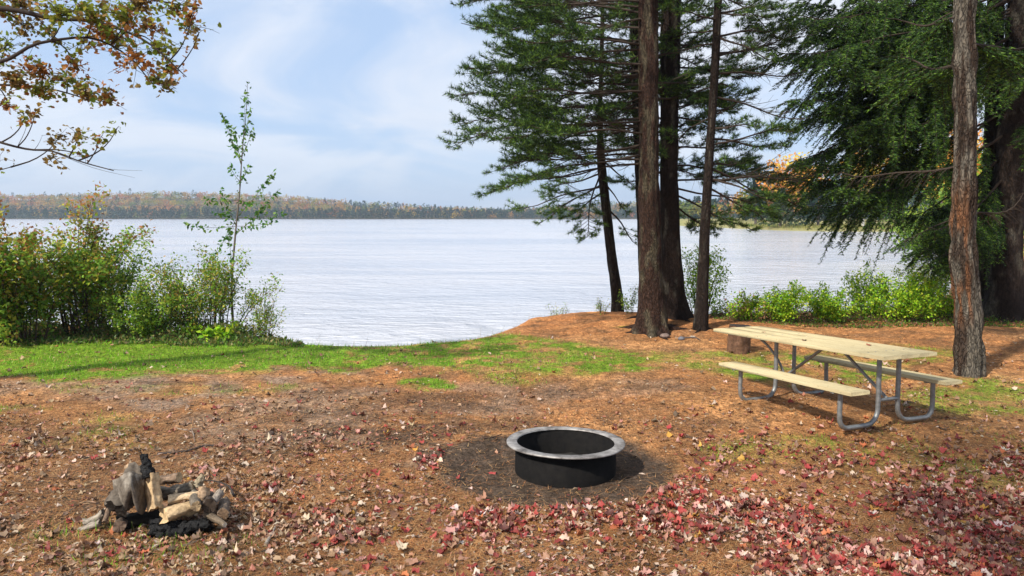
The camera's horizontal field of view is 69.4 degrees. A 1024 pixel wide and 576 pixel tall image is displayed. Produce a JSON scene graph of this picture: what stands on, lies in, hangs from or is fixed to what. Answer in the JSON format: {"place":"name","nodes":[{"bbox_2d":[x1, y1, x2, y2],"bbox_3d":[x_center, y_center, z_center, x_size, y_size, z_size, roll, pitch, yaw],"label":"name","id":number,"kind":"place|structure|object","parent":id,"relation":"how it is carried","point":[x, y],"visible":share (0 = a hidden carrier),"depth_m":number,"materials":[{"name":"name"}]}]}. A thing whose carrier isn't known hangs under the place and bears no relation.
{"place":"outdoors","nodes":[
{"label":"outdoors","id":0,"kind":"place"},
{"bbox_2d":[0,197,921,218],"bbox_3d":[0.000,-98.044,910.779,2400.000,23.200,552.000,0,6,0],"label":"hill","id":1,"kind":"structure","parent":0,"point":[126,205],"depth_m":750.23,"materials":[{"name":"green plant"}]},
{"bbox_2d":[0,188,928,218],"bbox_3d":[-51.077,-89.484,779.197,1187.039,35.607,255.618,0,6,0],"label":"woods","id":2,"kind":"object","parent":1,"relation":"on","point":[394,211],"visible":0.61,"depth_m":719.00,"materials":[{"name":"brown plant"}]},
{"bbox_2d":[0,219,950,345],"bbox_3d":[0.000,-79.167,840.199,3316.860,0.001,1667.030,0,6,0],"label":"water","id":3,"kind":"structure","parent":0,"point":[381,282],"depth_m":46.61,"materials":[{"name":"liquid"}]},
{"bbox_2d":[0,0,1006,214],"label":"sky","id":4,"kind":"structure","parent":0,"point":[346,98],"materials":[{"name":"blue"}]},
{"bbox_2d":[0,236,1023,575],"bbox_3d":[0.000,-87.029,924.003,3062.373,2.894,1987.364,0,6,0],"label":"ground","id":5,"kind":"structure","parent":0,"point":[644,466],"depth_m":8.65,"materials":[{"name":"brown soil"}]},
{"bbox_2d":[0,192,115,346],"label":"shrub","id":6,"kind":"object","parent":5,"relation":"on","point":[19,296],"visible":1,"depth_m":13.33,"materials":[{"name":"green plant"}]},
{"bbox_2d":[0,181,155,335],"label":"shrub","id":7,"kind":"object","parent":5,"relation":"on","point":[81,301],"visible":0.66,"depth_m":14.17,"materials":[{"name":"green plant"}]},
{"bbox_2d":[58,495,105,502],"bbox_3d":[-3.499,1.712,6.017,0.352,0.018,0.015,-3,6,-24],"label":"stick","id":8,"kind":"object","parent":5,"relation":"on","point":[78,499],"visible":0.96,"depth_m":5.99,"materials":[{"name":"brown wood"}]},
{"bbox_2d":[68,488,109,491],"bbox_3d":[-3.526,1.698,6.210,0.415,0.032,0.062,1,6,8],"label":"stick","id":9,"kind":"object","parent":5,"relation":"on","point":[89,489],"visible":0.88,"depth_m":6.22,"materials":[{"name":"brown wood"}]},
{"bbox_2d":[78,519,101,531],"bbox_3d":[-3.062,1.731,5.365,0.157,0.088,0.062,-1,6,-12],"label":"driftwood","id":10,"kind":"object","parent":5,"relation":"on","point":[90,526],"visible":0.94,"depth_m":5.35,"materials":[{"name":"grey wood"}]},
{"bbox_2d":[82,508,104,524],"bbox_3d":[-3.062,1.679,5.420,0.167,0.117,0.068,-1,6,-11],"label":"driftwood","id":11,"kind":"object","parent":5,"relation":"on","point":[99,515],"visible":0.75,"depth_m":5.40,"materials":[{"name":"grey wood"}]},
{"bbox_2d":[0,0,221,176],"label":"maple tree","id":12,"kind":"object","parent":5,"relation":"on","point":[97,25],"visible":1,"depth_m":9.26,"materials":[{"name":"green plant"}]},
{"bbox_2d":[62,224,164,326],"bbox_3d":[-8.319,-0.178,15.201,2.126,2.260,1.608,0,6,0],"label":"shrub","id":13,"kind":"object","parent":5,"relation":"on","point":[130,280],"visible":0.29,"depth_m":15.18,"materials":[{"name":"green plant"}]},
{"bbox_2d":[112,512,129,532],"bbox_3d":[-2.878,1.737,5.464,0.104,0.175,0.379,-2,6,-22],"label":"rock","id":14,"kind":"object","parent":5,"relation":"on","point":[120,524],"visible":0.72,"depth_m":5.30,"materials":[{"name":"brown stone"}]},
{"bbox_2d":[102,508,110,522],"bbox_3d":[-2.928,1.638,5.346,0.044,0.104,0.102,0,6,0],"label":"driftwood","id":15,"kind":"object","parent":14,"relation":"on","point":[106,516],"visible":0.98,"depth_m":5.33,"materials":[{"name":"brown wood"}]},
{"bbox_2d":[104,462,141,516],"bbox_3d":[-2.806,1.479,5.457,0.263,0.352,0.409,3,6,28],"label":"rotten log","id":16,"kind":"object","parent":14,"relation":"on","point":[112,502],"visible":0.47,"depth_m":5.33,"materials":[{"name":"grey wood"}]},
{"bbox_2d":[112,471,146,514],"bbox_3d":[-2.789,1.485,5.335,0.248,0.314,0.158,0,6,0],"label":"bark slab","id":17,"kind":"object","parent":16,"relation":"on","point":[129,485],"depth_m":5.31,"materials":[{"name":"grey wood"}]},
{"bbox_2d":[161,480,193,500],"bbox_3d":[-2.583,1.544,5.639,0.341,0.155,0.121,0,6,-3],"label":"log","id":18,"kind":"object","parent":16,"relation":"on","point":[181,488],"visible":0.48,"depth_m":5.61,"materials":[{"name":"grey wood"}]},
{"bbox_2d":[160,472,182,484],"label":"log","id":19,"kind":"object","parent":18,"relation":"on","point":[173,478],"visible":0.88,"depth_m":5.72,"materials":[{"name":"brown wood"}]},
{"bbox_2d":[189,489,200,510],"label":"log","id":20,"kind":"object","parent":18,"relation":"on","point":[195,502],"visible":0.87,"depth_m":5.29,"materials":[{"name":"brown wood"}]},
{"bbox_2d":[193,473,205,488],"bbox_3d":[-2.412,1.486,5.680,0.094,0.135,0.098,5,8,42],"label":"wood chunk","id":21,"kind":"object","parent":18,"relation":"on","point":[198,481],"visible":0.9,"depth_m":5.66,"materials":[{"name":"beige wood"}]},
{"bbox_2d":[90,277,185,338],"bbox_3d":[-7.066,0.438,13.951,1.822,1.325,1.376,0,6,0],"label":"shrub","id":22,"kind":"object","parent":5,"relation":"on","point":[147,318],"visible":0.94,"depth_m":13.75,"materials":[{"name":"green plant"}]},
{"bbox_2d":[116,508,160,530],"bbox_3d":[-2.771,1.739,5.518,0.345,0.166,0.160,-4,7,-36],"label":"charred log","id":23,"kind":"object","parent":5,"relation":"on","point":[137,519],"visible":0.38,"depth_m":5.48,"materials":[{"name":"black wood"}]},
{"bbox_2d":[0,306,305,347],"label":"undergrowth","id":24,"kind":"object","parent":5,"relation":"on","point":[251,337],"visible":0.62,"depth_m":13.82,"materials":[{"name":"green plant"}]},
{"bbox_2d":[147,517,214,538],"bbox_3d":[-2.390,1.726,5.334,0.467,0.157,0.185,0,6,0],"label":"charred log","id":25,"kind":"object","parent":5,"relation":"on","point":[181,527],"visible":0.94,"depth_m":5.29,"materials":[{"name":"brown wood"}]},
{"bbox_2d":[159,501,202,523],"bbox_3d":[-2.391,1.627,5.401,0.346,0.118,0.195,-5,7,-40],"label":"split log","id":26,"kind":"object","parent":25,"relation":"on","point":[173,512],"visible":0.69,"depth_m":5.33,"materials":[{"name":"brown wood"}]},
{"bbox_2d":[140,453,163,511],"bbox_3d":[-2.613,1.417,5.383,0.270,0.411,0.119,5,8,42],"label":"split log","id":27,"kind":"object","parent":26,"relation":"on","point":[153,491],"visible":1,"depth_m":5.36,"materials":[{"name":"brown wood"}]},
{"bbox_2d":[167,491,197,505],"bbox_3d":[-2.416,1.561,5.509,0.285,0.072,0.125,-3,6,-24],"label":"split log","id":28,"kind":"object","parent":26,"relation":"on","point":[175,498],"visible":0.59,"depth_m":5.46,"materials":[{"name":"brown wood"}]},
{"bbox_2d":[202,511,226,527],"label":"split log","id":29,"kind":"object","parent":25,"relation":"on","point":[214,518],"visible":0.99,"depth_m":5.26,"materials":[{"name":"brown wood"}]},
{"bbox_2d":[201,491,216,512],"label":"log","id":30,"kind":"object","parent":29,"relation":"on","point":[208,504],"visible":0.7,"depth_m":5.31,"materials":[{"name":"brown wood"}]},
{"bbox_2d":[197,486,210,501],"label":"log","id":31,"kind":"object","parent":30,"relation":"on","point":[203,492],"visible":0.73,"depth_m":5.44,"materials":[{"name":"brown wood"}]},
{"bbox_2d":[212,488,223,504],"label":"log","id":32,"kind":"object","parent":30,"relation":"on","point":[218,494],"visible":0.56,"depth_m":5.46,"materials":[{"name":"grey wood"}]},
{"bbox_2d":[217,497,230,519],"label":"log","id":33,"kind":"object","parent":29,"relation":"on","point":[224,504],"visible":0.93,"depth_m":5.38,"materials":[{"name":"brown wood"}]},
{"bbox_2d":[177,428,198,441],"bbox_3d":[-3.373,1.527,7.824,0.161,0.044,0.563,-5,7,-41],"label":"stick","id":34,"kind":"object","parent":5,"relation":"on","point":[189,431],"visible":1,"depth_m":7.89,"materials":[{"name":"brown wood"}]},
{"bbox_2d":[157,444,221,454],"bbox_3d":[-3.167,1.595,7.279,0.591,0.052,0.120,-2,6,-20],"label":"stick","id":35,"kind":"object","parent":5,"relation":"on","point":[182,451],"visible":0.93,"depth_m":7.22,"materials":[{"name":"brown wood"}]},
{"bbox_2d":[153,522,240,551],"bbox_3d":[-2.219,1.776,5.267,0.100,0.036,0.636,5,8,44],"label":"stick","id":36,"kind":"object","parent":5,"relation":"on","point":[193,542],"visible":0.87,"depth_m":5.20,"materials":[{"name":"brown wood"}]},
{"bbox_2d":[127,241,283,335],"bbox_3d":[-6.000,0.063,14.446,2.728,1.950,1.734,-4,7,-32],"label":"shrub","id":37,"kind":"object","parent":5,"relation":"on","point":[221,290],"visible":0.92,"depth_m":14.23,"materials":[{"name":"green plant"}]},
{"bbox_2d":[180,321,238,340],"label":"leafy plant","id":38,"kind":"object","parent":5,"relation":"on","point":[218,331],"visible":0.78,"depth_m":13.79,"materials":[{"name":"green plant"}]},
{"bbox_2d":[204,480,235,496],"bbox_3d":[-2.375,1.619,6.040,0.549,0.022,0.104,5,7,39],"label":"stick","id":39,"kind":"object","parent":5,"relation":"on","point":[231,490],"visible":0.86,"depth_m":6.06,"materials":[{"name":"brown wood"}]},
{"bbox_2d":[220,405,238,407],"bbox_3d":[-3.349,1.406,8.782,0.236,0.033,0.040,1,6,6],"label":"stick","id":40,"kind":"object","parent":5,"relation":"on","point":[228,405],"visible":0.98,"depth_m":8.78,"materials":[{"name":"brown wood"}]},
{"bbox_2d":[183,81,286,321],"bbox_3d":[-5.537,-1.534,14.927,1.877,5.238,0.961,0,6,0],"label":"sapling","id":41,"kind":"object","parent":5,"relation":"on","point":[236,150],"visible":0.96,"depth_m":14.94,"materials":[{"name":"green plant"}]},
{"bbox_2d":[232,286,289,336],"bbox_3d":[-4.846,0.486,14.263,0.868,1.106,0.993,-4,7,-36],"label":"shrub","id":42,"kind":"object","parent":5,"relation":"on","point":[265,314],"visible":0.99,"depth_m":14.22,"materials":[{"name":"green plant"}]},
{"bbox_2d":[264,526,275,543],"bbox_3d":[-1.727,1.756,5.342,0.030,0.038,0.460,-1,6,-6],"label":"stick","id":43,"kind":"object","parent":5,"relation":"on","point":[268,539],"visible":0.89,"depth_m":5.20,"materials":[{"name":"grey wood"}]},
{"bbox_2d":[0,330,1023,575],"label":"twig litter","id":44,"kind":"object","parent":5,"relation":"on","point":[600,560],"visible":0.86,"depth_m":5.66,"materials":[{"name":"wood"}]},
{"bbox_2d":[0,331,1023,575],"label":"fallen leaves","id":45,"kind":"object","parent":5,"relation":"on","point":[939,554],"depth_m":5.56,"materials":[{"name":"brown plant"}]},
{"bbox_2d":[0,315,1023,575],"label":"pine needles","id":46,"kind":"object","parent":5,"relation":"on","point":[694,553],"visible":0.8,"depth_m":6.20,"materials":[{"name":"plant"}]},
{"bbox_2d":[312,310,721,347],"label":"bank grass","id":47,"kind":"structure","parent":5,"relation":"on","point":[480,331],"depth_m":14.40,"materials":[{"name":"green plant"}]},
{"bbox_2d":[546,302,568,314],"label":"weed","id":48,"kind":"object","parent":5,"relation":"on","point":[557,311],"visible":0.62,"depth_m":17.28,"materials":[{"name":"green plant"}]},
{"bbox_2d":[507,426,624,487],"bbox_3d":[0.491,1.597,6.811,1.086,0.392,1.086,1,4,0],"label":"fire ring","id":49,"kind":"object","parent":5,"relation":"on","point":[561,457],"visible":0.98,"depth_m":6.55,"materials":[{"name":"black metal"}]},
{"bbox_2d":[436,0,741,339],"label":"pine tree","id":50,"kind":"object","parent":5,"relation":"on","point":[651,320],"visible":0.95,"depth_m":13.88,"materials":[{"name":"green plant"}]},
{"bbox_2d":[492,2,686,311],"bbox_3d":[1.769,-4.024,17.508,4.642,9.808,4.021,0,6,0],"label":"pine tree","id":51,"kind":"object","parent":5,"relation":"on","point":[606,214],"visible":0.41,"depth_m":17.20,"materials":[{"name":"green plant"}]},
{"bbox_2d":[472,0,725,318],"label":"pine tree","id":52,"kind":"object","parent":5,"relation":"on","point":[681,169],"visible":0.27,"depth_m":15.60,"materials":[{"name":"green plant"}]},
{"bbox_2d":[593,295,610,314],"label":"weed","id":53,"kind":"object","parent":5,"relation":"on","point":[598,305],"visible":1,"depth_m":15.92,"materials":[{"name":"green plant"}]},
{"bbox_2d":[618,284,637,313],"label":"weed","id":54,"kind":"object","parent":5,"relation":"on","point":[627,302],"visible":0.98,"depth_m":15.98,"materials":[{"name":"green plant"}]},
{"bbox_2d":[660,333,669,337],"bbox_3d":[2.853,0.892,13.817,0.181,0.094,0.178,0,6,0],"label":"stone","id":55,"kind":"object","parent":5,"relation":"on","point":[666,335],"visible":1,"depth_m":13.76,"materials":[{"name":"grey stone"}]},
{"bbox_2d":[578,0,783,321],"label":"pine tree","id":56,"kind":"object","parent":5,"relation":"on","point":[678,307],"visible":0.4,"depth_m":15.26,"materials":[{"name":"green plant"}]},
{"bbox_2d":[681,244,734,314],"bbox_3d":[4.152,-0.218,16.229,1.434,1.755,1.027,0,6,0],"label":"shrub","id":57,"kind":"object","parent":5,"relation":"on","point":[693,287],"visible":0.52,"depth_m":16.19,"materials":[{"name":"green plant"}]},
{"bbox_2d":[631,0,820,332],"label":"pine tree","id":58,"kind":"object","parent":5,"relation":"on","point":[701,316],"visible":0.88,"depth_m":14.11,"materials":[{"name":"green plant"}]},
{"bbox_2d":[727,324,750,353],"bbox_3d":[3.811,0.874,12.429,0.398,0.511,0.389,0,6,0],"label":"cut log","id":59,"kind":"object","parent":5,"relation":"on","point":[738,344],"visible":0.62,"depth_m":12.28,"materials":[{"name":"brown wood"}]},
{"bbox_2d":[723,288,775,319],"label":"shrub","id":60,"kind":"object","parent":5,"relation":"on","point":[745,308],"visible":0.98,"depth_m":15.45,"materials":[{"name":"green plant"}]},
{"bbox_2d":[755,279,816,322],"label":"shrub","id":61,"kind":"object","parent":5,"relation":"on","point":[784,309],"visible":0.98,"depth_m":15.56,"materials":[{"name":"green plant"}]},
{"bbox_2d":[801,280,861,322],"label":"shrub","id":62,"kind":"object","parent":5,"relation":"on","point":[831,308],"visible":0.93,"depth_m":15.93,"materials":[{"name":"green plant"}]},
{"bbox_2d":[713,326,962,430],"bbox_3d":[3.524,0.985,8.666,1.640,0.789,2.553,-1,4,-24],"label":"picnic table","id":63,"kind":"object","parent":5,"relation":"on","point":[880,353],"visible":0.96,"depth_m":8.10,"materials":[{"name":"wood"}]},
{"bbox_2d":[710,301,1023,328],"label":"undergrowth","id":64,"kind":"object","parent":5,"relation":"on","point":[714,315],"visible":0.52,"depth_m":15.78,"materials":[{"name":"green plant"}]},
{"bbox_2d":[838,258,901,320],"bbox_3d":[7.921,0.067,16.378,1.148,1.494,1.180,-3,6,-25],"label":"shrub","id":65,"kind":"object","parent":5,"relation":"on","point":[865,298],"visible":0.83,"depth_m":16.32,"materials":[{"name":"green plant"}]},
{"bbox_2d":[755,0,1023,324],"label":"hemlock tree","id":66,"kind":"object","parent":5,"relation":"on","point":[1003,296],"visible":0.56,"depth_m":15.40,"materials":[{"name":"green plant"}]},
{"bbox_2d":[777,0,1011,299],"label":"hemlock tree","id":67,"kind":"object","parent":5,"relation":"on","point":[868,16],"visible":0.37,"depth_m":15.40,"materials":[{"name":"green plant"}]},
{"bbox_2d":[869,256,946,321],"bbox_3d":[8.501,0.022,15.895,1.491,1.538,1.227,4,7,33],"label":"shrub","id":68,"kind":"object","parent":5,"relation":"on","point":[908,302],"visible":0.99,"depth_m":15.77,"materials":[{"name":"green plant"}]},
{"bbox_2d":[889,200,948,254],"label":"young tree","id":69,"kind":"object","parent":5,"relation":"on","point":[901,234],"visible":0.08,"depth_m":44.65,"materials":[{"name":"green plant"}]},
{"bbox_2d":[891,238,949,298],"bbox_3d":[10.792,-0.442,19.389,1.697,1.908,1.155,0,6,0],"label":"shrub","id":70,"kind":"object","parent":5,"relation":"on","point":[924,278],"visible":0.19,"depth_m":19.38,"materials":[{"name":"green plant"}]},
{"bbox_2d":[834,0,1023,377],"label":"spruce tree","id":71,"kind":"object","parent":5,"relation":"on","point":[969,57],"visible":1,"depth_m":10.51,"materials":[{"name":"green plant"}]},
{"bbox_2d":[911,274,953,320],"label":"shrub","id":72,"kind":"object","parent":5,"relation":"on","point":[949,308],"visible":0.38,"depth_m":16.06,"materials":[{"name":"green plant"}]},
{"bbox_2d":[919,123,982,202],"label":"maple tree","id":73,"kind":"object","parent":5,"relation":"on","point":[979,132],"visible":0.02,"depth_m":83.54,"materials":[{"name":"orange plant"}]},
{"bbox_2d":[922,155,982,209],"bbox_3d":[18.805,-2.934,29.871,4.164,5.240,4.009,4,7,37],"label":"young tree","id":74,"kind":"object","parent":5,"relation":"on","point":[941,196],"visible":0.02,"depth_m":30.10,"materials":[{"name":"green plant"}]},
{"bbox_2d":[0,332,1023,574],"bbox_3d":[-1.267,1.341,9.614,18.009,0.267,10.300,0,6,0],"label":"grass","id":75,"kind":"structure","parent":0,"point":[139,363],"depth_m":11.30,"materials":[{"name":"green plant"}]},
{"bbox_2d":[680,218,925,231],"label":"bank","id":76,"kind":"structure","parent":0,"point":[683,222],"depth_m":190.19,"materials":[{"name":"green plant"}]},
{"bbox_2d":[744,163,766,223],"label":"conifer tree","id":77,"kind":"object","parent":76,"relation":"on","point":[754,184],"visible":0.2,"depth_m":188.55,"materials":[{"name":"green plant"}]},
{"bbox_2d":[757,188,802,225],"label":"conifer tree","id":78,"kind":"object","parent":76,"relation":"on","point":[783,207],"visible":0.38,"depth_m":161.47,"materials":[{"name":"green plant"}]},
{"bbox_2d":[756,152,829,219],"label":"maple tree","id":79,"kind":"object","parent":76,"relation":"on","point":[780,168],"visible":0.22,"depth_m":166.60,"materials":[{"name":"orange plant"}]},
{"bbox_2d":[679,156,945,220],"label":"bay woods","id":80,"kind":"object","parent":76,"relation":"on","point":[695,212],"visible":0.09,"depth_m":303.18,"materials":[{"name":"orange plant"}]},
{"bbox_2d":[799,194,835,224],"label":"conifer tree","id":81,"kind":"object","parent":76,"relation":"on","point":[813,202],"visible":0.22,"depth_m":163.65,"materials":[{"name":"green plant"}]},
{"bbox_2d":[849,168,877,225],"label":"birch tree","id":82,"kind":"object","parent":76,"relation":"on","point":[867,190],"visible":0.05,"depth_m":158.56,"materials":[{"name":"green plant"}]}
]}

